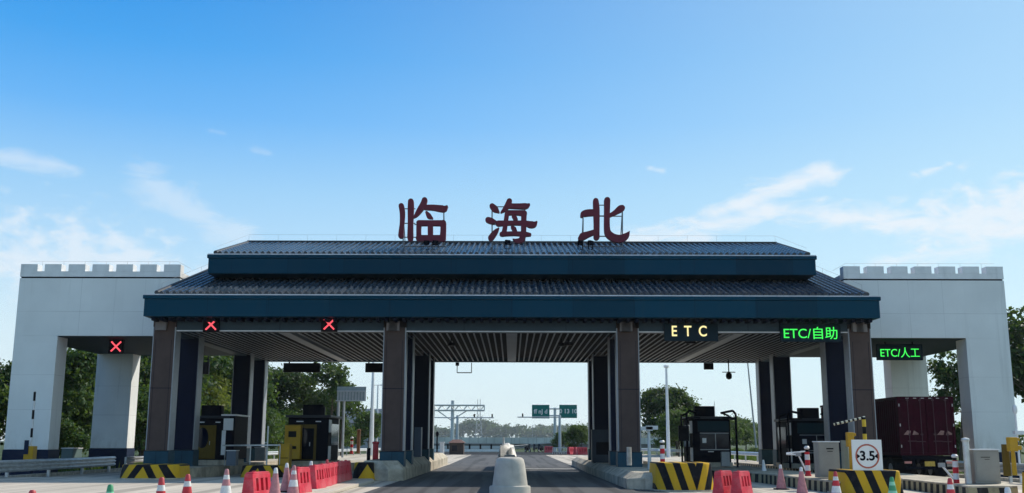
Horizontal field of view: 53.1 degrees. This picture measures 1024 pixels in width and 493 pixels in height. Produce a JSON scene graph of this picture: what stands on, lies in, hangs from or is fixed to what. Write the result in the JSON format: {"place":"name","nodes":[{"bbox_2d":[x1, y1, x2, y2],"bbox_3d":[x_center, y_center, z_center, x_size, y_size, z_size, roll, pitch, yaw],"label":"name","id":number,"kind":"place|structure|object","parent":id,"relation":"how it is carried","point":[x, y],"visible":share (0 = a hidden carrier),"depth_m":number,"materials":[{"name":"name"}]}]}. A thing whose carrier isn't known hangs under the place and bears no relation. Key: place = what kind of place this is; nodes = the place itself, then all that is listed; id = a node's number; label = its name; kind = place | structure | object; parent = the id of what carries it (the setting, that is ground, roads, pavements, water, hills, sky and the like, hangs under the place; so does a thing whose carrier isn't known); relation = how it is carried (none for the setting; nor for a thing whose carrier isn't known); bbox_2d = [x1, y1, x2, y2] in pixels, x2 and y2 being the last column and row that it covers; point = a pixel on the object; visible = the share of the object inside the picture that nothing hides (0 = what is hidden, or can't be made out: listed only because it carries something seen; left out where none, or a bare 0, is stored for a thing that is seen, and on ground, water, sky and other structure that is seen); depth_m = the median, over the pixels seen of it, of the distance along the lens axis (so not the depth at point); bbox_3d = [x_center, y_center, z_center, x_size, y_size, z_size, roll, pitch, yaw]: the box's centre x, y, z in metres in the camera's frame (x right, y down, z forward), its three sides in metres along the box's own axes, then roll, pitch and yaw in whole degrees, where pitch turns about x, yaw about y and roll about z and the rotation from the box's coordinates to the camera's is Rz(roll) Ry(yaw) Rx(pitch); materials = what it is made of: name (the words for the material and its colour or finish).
{"place":"outdoors","nodes":[
{"label":"outdoors","id":0,"kind":"place"},
{"bbox_2d":[0,477,373,492],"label":"raised pavement","id":1,"kind":"structure","parent":0,"point":[80,484],"depth_m":37.34,"materials":[{"name":"concrete"}]},
{"bbox_2d":[118,464,191,479],"bbox_3d":[-15.300,9.588,43.649,2.630,0.600,2.240,0,-11,0],"label":"island nose","id":2,"kind":"object","parent":1,"relation":"on","point":[150,471],"visible":0.94,"depth_m":42.74,"materials":[{"name":"concrete"}]},
{"bbox_2d":[242,471,270,492],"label":"plastic barrier","id":3,"kind":"object","parent":1,"relation":"on","point":[257,482],"visible":0.97,"depth_m":26.94,"materials":[{"name":"red"}]},
{"bbox_2d":[269,468,280,492],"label":"traffic cone","id":4,"kind":"object","parent":1,"relation":"on","point":[275,487],"visible":1,"depth_m":26.60,"materials":[{"name":"red plastic"}]},
{"bbox_2d":[287,465,298,492],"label":"traffic cone","id":5,"kind":"object","parent":1,"relation":"on","point":[293,485],"visible":1,"depth_m":29.28,"materials":[{"name":"red plastic"}]},
{"bbox_2d":[288,466,311,492],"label":"plastic barrier","id":6,"kind":"object","parent":1,"relation":"on","point":[304,479],"visible":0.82,"depth_m":31.97,"materials":[{"name":"red"}]},
{"bbox_2d":[309,464,325,488],"bbox_3d":[-6.721,7.882,35.142,0.426,0.810,1.150,-1,-11,6],"label":"plastic barrier","id":7,"kind":"object","parent":1,"relation":"on","point":[317,475],"visible":0.88,"depth_m":34.84,"materials":[{"name":"red"}]},
{"bbox_2d":[58,450,355,471],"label":"verge grass","id":8,"kind":"structure","parent":0,"point":[111,467],"depth_m":58.47,"materials":[{"name":"green plant"}]},
{"bbox_2d":[61,448,81,457],"bbox_3d":[-24.692,11.842,57.380,0.720,1.100,1.270,0,-11,0],"label":"equipment cabinet","id":9,"kind":"object","parent":8,"relation":"on","point":[71,452],"visible":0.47,"depth_m":56.85,"materials":[{"name":"white metal"}]},
{"bbox_2d":[222,426,280,465],"bbox_3d":[-12.749,9.868,50.393,3.982,2.034,0.316,-7,-13,31],"label":"island handrail","id":10,"kind":"object","parent":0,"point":[267,444],"visible":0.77,"depth_m":50.07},
{"bbox_2d":[338,409,381,450],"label":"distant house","id":11,"kind":"structure","parent":0,"point":[366,443],"depth_m":196.56,"materials":[{"name":"white glass"}]},
{"bbox_2d":[434,452,572,454],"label":"cross road","id":12,"kind":"structure","parent":0,"point":[517,453],"depth_m":151.29,"materials":[{"name":"asphalt"}]},
{"bbox_2d":[448,439,465,454],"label":"roadside hut","id":13,"kind":"object","parent":12,"relation":"on","point":[456,446],"visible":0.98,"depth_m":137.38,"materials":[{"name":"brown"}]},
{"bbox_2d":[498,443,516,457],"bbox_3d":[-0.295,13.637,66.777,1.318,1.632,12.300,0,-11,0],"label":"covered sandbag row","id":14,"kind":"object","parent":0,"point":[506,449],"visible":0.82,"depth_m":61.47,"materials":[{"name":"white plastic"}]},
{"bbox_2d":[0,441,1023,473],"bbox_3d":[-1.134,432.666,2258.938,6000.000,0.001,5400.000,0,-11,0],"label":"ground","id":15,"kind":"structure","parent":0,"point":[519,450],"depth_m":192.47,"materials":[{"name":"green plant"}]},
{"bbox_2d":[0,379,9,439],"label":"bushy tree","id":16,"kind":"object","parent":15,"relation":"on","point":[4,397],"visible":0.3,"depth_m":59.53,"materials":[{"name":"green plant"}]},
{"bbox_2d":[0,360,65,390],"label":"tall tree","id":17,"kind":"object","parent":15,"relation":"on","point":[6,372],"visible":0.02,"depth_m":67.50,"materials":[{"name":"green plant"}]},
{"bbox_2d":[3,415,90,457],"bbox_3d":[-28.628,12.010,63.823,5.579,3.885,4.574,5,-12,-23],"label":"bushy tree","id":18,"kind":"object","parent":15,"relation":"on","point":[69,431],"visible":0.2,"depth_m":63.31,"materials":[{"name":"green plant"}]},
{"bbox_2d":[7,348,96,422],"bbox_3d":[-29.330,10.119,65.228,6.793,8.309,6.763,-3,-11,18],"label":"broadleaf tree","id":19,"kind":"object","parent":15,"relation":"on","point":[80,366],"visible":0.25,"depth_m":64.97,"materials":[{"name":"green plant"}]},
{"bbox_2d":[62,388,94,454],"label":"bushy tree","id":20,"kind":"object","parent":15,"relation":"on","point":[85,422],"visible":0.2,"depth_m":66.12,"materials":[{"name":"green plant"}]},
{"bbox_2d":[82,357,150,391],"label":"broadleaf tree","id":21,"kind":"object","parent":15,"relation":"on","point":[144,375],"visible":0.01,"depth_m":78.59,"materials":[{"name":"green plant"}]},
{"bbox_2d":[135,388,148,455],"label":"bushy tree","id":22,"kind":"object","parent":15,"relation":"on","point":[139,414],"visible":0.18,"depth_m":73.33,"materials":[{"name":"green plant"}]},
{"bbox_2d":[134,379,149,451],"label":"bushy tree","id":23,"kind":"object","parent":15,"relation":"on","point":[137,447],"visible":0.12,"depth_m":73.61,"materials":[{"name":"green plant"}]},
{"bbox_2d":[142,356,223,404],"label":"tall tree","id":24,"kind":"object","parent":15,"relation":"on","point":[207,380],"visible":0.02,"depth_m":82.61,"materials":[{"name":"green plant"}]},
{"bbox_2d":[140,356,233,404],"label":"broadleaf tree","id":25,"kind":"object","parent":15,"relation":"on","point":[216,362],"visible":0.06,"depth_m":86.76,"materials":[{"name":"green plant"}]},
{"bbox_2d":[202,372,231,409],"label":"young tree","id":26,"kind":"object","parent":15,"relation":"on","point":[217,392],"visible":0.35,"depth_m":86.63,"materials":[{"name":"green plant"}]},
{"bbox_2d":[211,356,279,409],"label":"broadleaf tree","id":27,"kind":"object","parent":15,"relation":"on","point":[269,388],"visible":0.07,"depth_m":98.78,"materials":[{"name":"green plant"}]},
{"bbox_2d":[265,404,284,442],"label":"bushy tree","id":28,"kind":"object","parent":15,"relation":"on","point":[272,422],"visible":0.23,"depth_m":95.50,"materials":[{"name":"green plant"}]},
{"bbox_2d":[265,403,290,449],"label":"bushy tree","id":29,"kind":"object","parent":15,"relation":"on","point":[280,440],"visible":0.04,"depth_m":101.74,"materials":[{"name":"green plant"}]},
{"bbox_2d":[266,367,328,413],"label":"broadleaf tree","id":30,"kind":"object","parent":15,"relation":"on","point":[296,386],"visible":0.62,"depth_m":117.40,"materials":[{"name":"green plant"}]},
{"bbox_2d":[303,362,367,414],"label":"slender tree","id":31,"kind":"object","parent":15,"relation":"on","point":[330,370],"visible":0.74,"depth_m":116.05,"materials":[{"name":"green plant"}]},
{"bbox_2d":[325,408,356,447],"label":"bushy tree","id":32,"kind":"object","parent":15,"relation":"on","point":[348,432],"visible":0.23,"depth_m":124.98,"materials":[{"name":"green plant"}]},
{"bbox_2d":[319,376,370,455],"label":"slender tree","id":33,"kind":"object","parent":15,"relation":"on","point":[357,410],"visible":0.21,"depth_m":123.97,"materials":[{"name":"green plant"}]},
{"bbox_2d":[347,408,380,447],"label":"bushy tree","id":34,"kind":"object","parent":15,"relation":"on","point":[362,423],"visible":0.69,"depth_m":145.89,"materials":[{"name":"green plant"}]},
{"bbox_2d":[434,400,484,440],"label":"truss gantry","id":35,"kind":"object","parent":15,"relation":"on","point":[452,405],"visible":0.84,"depth_m":187.26,"materials":[{"name":"metal"}]},
{"bbox_2d":[432,443,501,451],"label":"road end barrier","id":36,"kind":"object","parent":15,"relation":"on","point":[480,448],"visible":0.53,"depth_m":179.69,"materials":[{"name":"white metal"}]},
{"bbox_2d":[264,425,675,448],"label":"overpass","id":37,"kind":"object","parent":15,"relation":"on","point":[514,441],"visible":0.26,"depth_m":245.70,"materials":[{"name":"grey"}]},
{"bbox_2d":[434,414,660,437],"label":"distant woods","id":38,"kind":"object","parent":15,"relation":"on","point":[468,427],"visible":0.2,"depth_m":1632.57,"materials":[{"name":"green plant"}]},
{"bbox_2d":[532,405,576,450],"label":"direction sign","id":39,"kind":"object","parent":15,"relation":"on","point":[567,411],"visible":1,"depth_m":182.38,"materials":[{"name":"metal"}]},
{"bbox_2d":[562,421,587,446],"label":"bushy tree","id":40,"kind":"object","parent":15,"relation":"on","point":[575,434],"visible":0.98,"depth_m":146.96,"materials":[{"name":"green plant"}]},
{"bbox_2d":[640,383,692,437],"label":"broadleaf tree","id":41,"kind":"object","parent":15,"relation":"on","point":[653,400],"visible":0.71,"depth_m":128.84,"materials":[{"name":"green plant"}]},
{"bbox_2d":[651,404,691,456],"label":"bushy tree","id":42,"kind":"object","parent":15,"relation":"on","point":[674,420],"visible":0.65,"depth_m":122.77,"materials":[{"name":"green plant"}]},
{"bbox_2d":[659,392,701,455],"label":"broadleaf tree","id":43,"kind":"object","parent":15,"relation":"on","point":[689,404],"visible":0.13,"depth_m":131.61,"materials":[{"name":"green plant"}]},
{"bbox_2d":[724,415,744,445],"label":"bushy tree","id":44,"kind":"object","parent":15,"relation":"on","point":[739,429],"visible":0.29,"depth_m":180.11,"materials":[{"name":"green plant"}]},
{"bbox_2d":[729,413,758,446],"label":"bushy tree","id":45,"kind":"object","parent":15,"relation":"on","point":[748,435],"visible":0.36,"depth_m":185.92,"materials":[{"name":"green plant"}]},
{"bbox_2d":[790,263,1020,477],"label":"fortress tower","id":46,"kind":"structure","parent":15,"relation":"on","point":[962,312],"depth_m":51.22,"materials":[{"name":"white"}]},
{"bbox_2d":[875,342,922,359],"bbox_3d":[19.827,5.349,52.420,2.331,0.937,0.232,0,-11,0],"label":"lane message sign","id":47,"kind":"object","parent":46,"relation":"attached to","point":[885,351],"visible":1,"depth_m":52.32,"materials":[{"name":"black"}]},
{"bbox_2d":[927,351,962,460],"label":"slender tree","id":48,"kind":"object","parent":15,"relation":"on","point":[947,377],"visible":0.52,"depth_m":72.96,"materials":[{"name":"green plant"}]},
{"bbox_2d":[1006,306,1023,390],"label":"slender tree","id":49,"kind":"object","parent":15,"relation":"on","point":[1016,333],"visible":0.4,"depth_m":70.29,"materials":[{"name":"green plant"}]},
{"bbox_2d":[1012,307,1023,402],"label":"tall tree","id":50,"kind":"object","parent":15,"relation":"on","point":[1017,389],"visible":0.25,"depth_m":71.61,"materials":[{"name":"green plant"}]},
{"bbox_2d":[0,0,1023,442],"label":"sky","id":51,"kind":"structure","parent":0,"point":[850,132],"materials":[{"name":"blue"}]},
{"bbox_2d":[364,455,668,492],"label":"asphalt road","id":52,"kind":"structure","parent":0,"point":[472,474],"depth_m":45.83,"materials":[{"name":"asphalt"}]},
{"bbox_2d":[489,457,530,492],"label":"median block","id":53,"kind":"structure","parent":52,"relation":"on","point":[510,476],"depth_m":29.49,"materials":[{"name":"concrete"}]},
{"bbox_2d":[50,453,1021,492],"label":"toll plaza","id":54,"kind":"structure","parent":0,"point":[756,486],"depth_m":50.09,"materials":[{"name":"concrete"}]},
{"bbox_2d":[23,391,36,473],"bbox_3d":[-22.878,8.902,48.790,0.440,4.038,0.490,0,-11,0],"label":"raised barrier pole","id":55,"kind":"object","parent":54,"relation":"on","point":[30,451],"visible":0.68,"depth_m":48.49,"materials":[{"name":"metal"}]},
{"bbox_2d":[0,456,115,476],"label":"guardrail","id":56,"kind":"object","parent":54,"relation":"on","point":[8,466],"visible":0.93,"depth_m":49.05,"materials":[{"name":"metal"}]},
{"bbox_2d":[0,468,121,476],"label":"kerb","id":57,"kind":"structure","parent":54,"relation":"on","point":[70,472],"depth_m":51.33,"materials":[{"name":"concrete"}]},
{"bbox_2d":[0,261,233,475],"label":"fortress tower","id":58,"kind":"structure","parent":54,"relation":"on","point":[82,307],"depth_m":51.31,"materials":[{"name":"white"}]},
{"bbox_2d":[108,340,124,353],"bbox_3d":[-20.244,5.073,52.421,0.769,0.812,0.174,0,-11,0],"label":"lane cross sign","id":59,"kind":"object","parent":58,"relation":"attached to","point":[116,346],"visible":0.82,"depth_m":52.35,"materials":[{"name":"black plastic"}]},
{"bbox_2d":[226,450,239,465],"bbox_3d":[-13.868,10.481,50.774,0.532,0.752,0.570,0,-11,0],"label":"equipment cabinet","id":60,"kind":"object","parent":54,"relation":"on","point":[231,457],"visible":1,"depth_m":50.54,"materials":[{"name":"grey"}]},
{"bbox_2d":[190,459,277,476],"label":"toll island","id":61,"kind":"structure","parent":54,"relation":"on","point":[206,470],"depth_m":51.04,"materials":[{"name":"concrete"}]},
{"bbox_2d":[197,405,249,464],"bbox_3d":[-15.451,9.988,54.252,2.490,3.030,3.540,0,-11,0],"label":"toll cabin","id":62,"kind":"object","parent":61,"relation":"on","point":[218,428],"visible":0.76,"depth_m":52.70,"materials":[{"name":"black metal"}]},
{"bbox_2d":[197,428,213,457],"bbox_3d":[-15.797,10.073,52.550,0.912,1.543,0.068,0,-11,0],"label":"door","id":63,"kind":"structure","parent":62,"relation":"in","point":[205,444],"depth_m":52.53,"materials":[{"name":"yellow metal"}]},
{"bbox_2d":[124,448,380,463],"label":"guardrail","id":64,"kind":"object","parent":54,"relation":"on","point":[131,459],"visible":0.19,"depth_m":92.30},
{"bbox_2d":[240,465,289,477],"bbox_3d":[-11.553,10.504,47.752,2.130,0.600,2.040,0,-11,0],"label":"island nose","id":65,"kind":"object","parent":54,"relation":"on","point":[256,468],"visible":0.38,"depth_m":46.99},
{"bbox_2d":[278,444,291,466],"bbox_3d":[-11.011,10.393,49.614,0.540,1.632,0.624,0,-11,0],"label":"equipment cabinet","id":66,"kind":"object","parent":54,"relation":"on","point":[286,454],"visible":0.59,"depth_m":49.40,"materials":[{"name":"metal"}]},
{"bbox_2d":[284,460,365,472],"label":"toll island","id":67,"kind":"structure","parent":54,"relation":"on","point":[352,464],"depth_m":59.65,"materials":[{"name":"concrete"}]},
{"bbox_2d":[284,405,341,465],"bbox_3d":[-10.576,10.031,54.462,2.340,3.130,3.915,0,-11,0],"label":"toll cabin","id":68,"kind":"object","parent":67,"relation":"on","point":[311,432],"visible":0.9,"depth_m":53.07,"materials":[{"name":"black metal"}]},
{"bbox_2d":[301,428,313,458],"bbox_3d":[-10.766,10.172,52.940,1.008,1.601,0.068,0,-11,0],"label":"door","id":69,"kind":"structure","parent":68,"relation":"in","point":[307,433],"depth_m":52.93,"materials":[{"name":"black metal"}]},
{"bbox_2d":[336,387,365,457],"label":"ribbed billboard","id":70,"kind":"object","parent":54,"relation":"on","point":[344,394],"visible":0.93,"depth_m":110.85,"materials":[{"name":"grey metal"}]},
{"bbox_2d":[353,462,375,480],"bbox_3d":[-6.501,9.895,45.020,1.030,0.800,1.240,0,-11,0],"label":"island nose","id":71,"kind":"object","parent":54,"relation":"on","point":[363,470],"visible":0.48,"depth_m":44.60,"materials":[{"name":"concrete"}]},
{"bbox_2d":[369,362,381,454],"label":"lamp mast","id":72,"kind":"object","parent":54,"relation":"on","point":[371,436],"visible":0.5,"depth_m":128.10,"materials":[{"name":"white metal"}]},
{"bbox_2d":[364,453,447,480],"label":"toll island","id":73,"kind":"structure","parent":54,"relation":"on","point":[390,471],"depth_m":46.33,"materials":[{"name":"concrete"}]},
{"bbox_2d":[414,427,421,456],"bbox_3d":[-5.278,11.062,57.586,0.387,1.769,0.718,0,-11,0],"label":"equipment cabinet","id":74,"kind":"object","parent":73,"relation":"on","point":[417,441],"visible":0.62,"depth_m":57.27,"materials":[{"name":"grey"}]},
{"bbox_2d":[143,234,880,468],"bbox_3d":[-0.015,5.800,55.954,33.320,12.976,20.420,0,-11,0],"label":"toll canopy","id":75,"kind":"object","parent":54,"relation":"on","point":[404,315],"visible":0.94,"depth_m":50.14,"materials":[{"name":"metal"}]},
{"bbox_2d":[203,319,219,331],"bbox_3d":[-13.842,3.603,47.156,0.738,0.684,0.174,0,-11,0],"label":"lane cross sign","id":76,"kind":"object","parent":75,"relation":"attached to","point":[212,326],"visible":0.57,"depth_m":47.08,"materials":[{"name":"black plastic"}]},
{"bbox_2d":[283,362,320,371],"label":"hanging display","id":77,"kind":"object","parent":75,"relation":"hanging from","point":[301,367],"visible":0.94,"depth_m":65.48,"materials":[{"name":"black plastic"}]},
{"bbox_2d":[398,197,447,246],"bbox_3d":[-4.678,-1.147,54.525,2.605,2.688,1.548,0,-11,0],"label":"roof character","id":78,"kind":"object","parent":75,"relation":"on","point":[430,223],"visible":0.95,"depth_m":53.80,"materials":[{"name":"red metal"}]},
{"bbox_2d":[485,198,537,248],"bbox_3d":[-0.032,-1.093,54.514,2.744,2.683,1.554,0,-11,0],"label":"roof character","id":79,"kind":"object","parent":75,"relation":"on","point":[523,222],"visible":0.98,"depth_m":53.80,"materials":[{"name":"red metal"}]},
{"bbox_2d":[578,197,629,247],"bbox_3d":[4.823,-1.152,54.538,2.721,2.701,1.532,0,-11,0],"label":"roof character","id":80,"kind":"object","parent":75,"relation":"on","point":[609,234],"visible":0.97,"depth_m":53.86,"materials":[{"name":"red metal"}]},
{"bbox_2d":[664,323,717,340],"bbox_3d":[8.231,3.947,47.082,2.469,0.811,0.232,0,-11,0],"label":"lane message sign","id":81,"kind":"object","parent":75,"relation":"attached to","point":[690,332],"visible":1,"depth_m":47.00,"materials":[{"name":"black"}]},
{"bbox_2d":[779,323,840,341],"bbox_3d":[13.713,3.965,47.082,2.763,0.848,0.232,0,-11,0],"label":"lane message sign","id":82,"kind":"object","parent":75,"relation":"attached to","point":[810,332],"visible":1,"depth_m":46.99,"materials":[{"name":"black"}]},
{"bbox_2d":[572,457,652,489],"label":"toll island","id":83,"kind":"structure","parent":54,"relation":"on","point":[633,477],"depth_m":42.44,"materials":[{"name":"concrete"}]},
{"bbox_2d":[591,430,608,462],"bbox_3d":[4.932,10.975,56.281,1.111,1.794,0.724,0,-11,0],"label":"door frame","id":84,"kind":"object","parent":83,"relation":"on","point":[599,445],"visible":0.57,"depth_m":55.94,"materials":[{"name":"metal"}]},
{"bbox_2d":[658,365,670,456],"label":"lamp mast","id":85,"kind":"object","parent":54,"relation":"on","point":[667,450],"visible":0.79,"depth_m":118.22,"materials":[{"name":"white metal"}]},
{"bbox_2d":[649,462,712,491],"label":"island nose","id":86,"kind":"object","parent":54,"relation":"on","point":[682,477],"visible":0.89,"depth_m":36.17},
{"bbox_2d":[641,448,758,461],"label":"guardrail","id":87,"kind":"object","parent":54,"relation":"on","point":[732,452],"visible":0.16,"depth_m":99.86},
{"bbox_2d":[712,470,731,492],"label":"plastic barrier","id":88,"kind":"object","parent":54,"relation":"on","point":[722,482],"visible":0.89,"depth_m":33.32,"materials":[{"name":"red"}]},
{"bbox_2d":[643,461,839,491],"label":"toll island","id":89,"kind":"structure","parent":54,"relation":"on","point":[770,476],"depth_m":42.47,"materials":[{"name":"concrete"}]},
{"bbox_2d":[678,406,738,466],"bbox_3d":[10.328,10.295,55.479,3.110,3.180,3.440,0,-11,0],"label":"toll cabin","id":90,"kind":"object","parent":89,"relation":"on","point":[704,433],"visible":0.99,"depth_m":54.05,"materials":[{"name":"black metal"}]},
{"bbox_2d":[700,433,728,449],"bbox_3d":[10.679,10.280,54.007,1.521,0.900,0.053,0,-11,0],"label":"front window","id":91,"kind":"structure","parent":90,"relation":"in","point":[708,441],"depth_m":54.00,"materials":[{"name":"grey glass"}]},
{"bbox_2d":[812,441,839,477],"bbox_3d":[11.589,7.832,37.701,0.827,1.307,0.670,0,-11,0],"label":"equipment cabinet","id":92,"kind":"object","parent":89,"relation":"on","point":[826,456],"visible":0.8,"depth_m":37.43,"materials":[{"name":"white metal"}]},
{"bbox_2d":[840,440,849,468],"bbox_3d":[11.895,7.531,36.542,0.270,1.209,0.270,0,-11,0],"label":"grey green post","id":93,"kind":"object","parent":89,"relation":"on","point":[845,456],"visible":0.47,"depth_m":36.46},
{"bbox_2d":[730,470,752,492],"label":"plastic barrier","id":94,"kind":"object","parent":54,"relation":"on","point":[741,482],"visible":1,"depth_m":32.96,"materials":[{"name":"red"}]},
{"bbox_2d":[796,467,807,492],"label":"traffic cone","id":95,"kind":"object","parent":54,"relation":"on","point":[801,487],"visible":1,"depth_m":34.09,"materials":[{"name":"red plastic"}]},
{"bbox_2d":[827,469,903,492],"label":"island nose","id":96,"kind":"object","parent":54,"relation":"on","point":[863,481],"visible":0.91,"depth_m":33.68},
{"bbox_2d":[851,440,882,469],"bbox_3d":[11.766,6.937,33.951,0.994,1.044,0.112,0,-11,0],"label":"width limit sign","id":97,"kind":"object","parent":96,"relation":"on","point":[866,454],"visible":1,"depth_m":33.91,"materials":[{"name":"white"}]},
{"bbox_2d":[734,462,1017,492],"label":"toll island","id":98,"kind":"structure","parent":54,"relation":"on","point":[927,483],"depth_m":35.73,"materials":[{"name":"concrete"}]},
{"bbox_2d":[774,408,824,467],"bbox_3d":[15.773,10.298,55.074,2.720,3.130,3.440,0,-11,0],"label":"toll cabin","id":99,"kind":"object","parent":98,"relation":"on","point":[805,427],"visible":0.62,"depth_m":53.73,"materials":[{"name":"black metal"}]},
{"bbox_2d":[799,435,824,450],"bbox_3d":[15.891,10.282,53.602,1.638,0.850,0.053,0,-11,0],"label":"front window","id":100,"kind":"structure","parent":99,"relation":"in","point":[805,440],"depth_m":53.62,"materials":[{"name":"grey glass"}]},
{"bbox_2d":[961,438,971,483],"bbox_3d":[15.052,7.079,33.881,0.275,1.494,0.275,0,-11,0],"label":"steel post","id":101,"kind":"object","parent":98,"relation":"on","point":[967,462],"visible":1,"depth_m":33.81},
{"bbox_2d":[969,449,1000,483],"bbox_3d":[15.668,7.298,34.038,0.885,1.118,0.670,0,-11,0],"label":"equipment cabinet","id":102,"kind":"object","parent":98,"relation":"on","point":[985,466],"visible":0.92,"depth_m":33.75,"materials":[{"name":"white metal"}]},
{"bbox_2d":[820,397,956,476],"bbox_3d":[18.919,10.066,53.541,2.570,3.788,14.260,0,-11,0],"label":"container lorry","id":103,"kind":"object","parent":54,"relation":"on","point":[916,435],"visible":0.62,"depth_m":46.82,"materials":[{"name":"red paint"}]},
{"bbox_2d":[946,460,1023,482],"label":"guardrail","id":104,"kind":"object","parent":54,"relation":"on","point":[1020,467],"depth_m":45.30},
{"bbox_2d":[1001,444,1011,475],"bbox_3d":[15.412,6.660,31.925,0.232,0.971,0.232,0,-11,0],"label":"yellow flat post","id":105,"kind":"object","parent":54,"relation":"on","point":[1006,461],"visible":0.87,"depth_m":31.84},
{"bbox_2d":[1006,437,1021,474],"bbox_3d":[15.407,6.420,31.360,0.377,1.145,0.240,0,-11,0],"label":"yellow detector post","id":106,"kind":"object","parent":54,"relation":"on","point":[1013,445],"visible":1,"depth_m":31.31,"materials":[{"name":"metal"}]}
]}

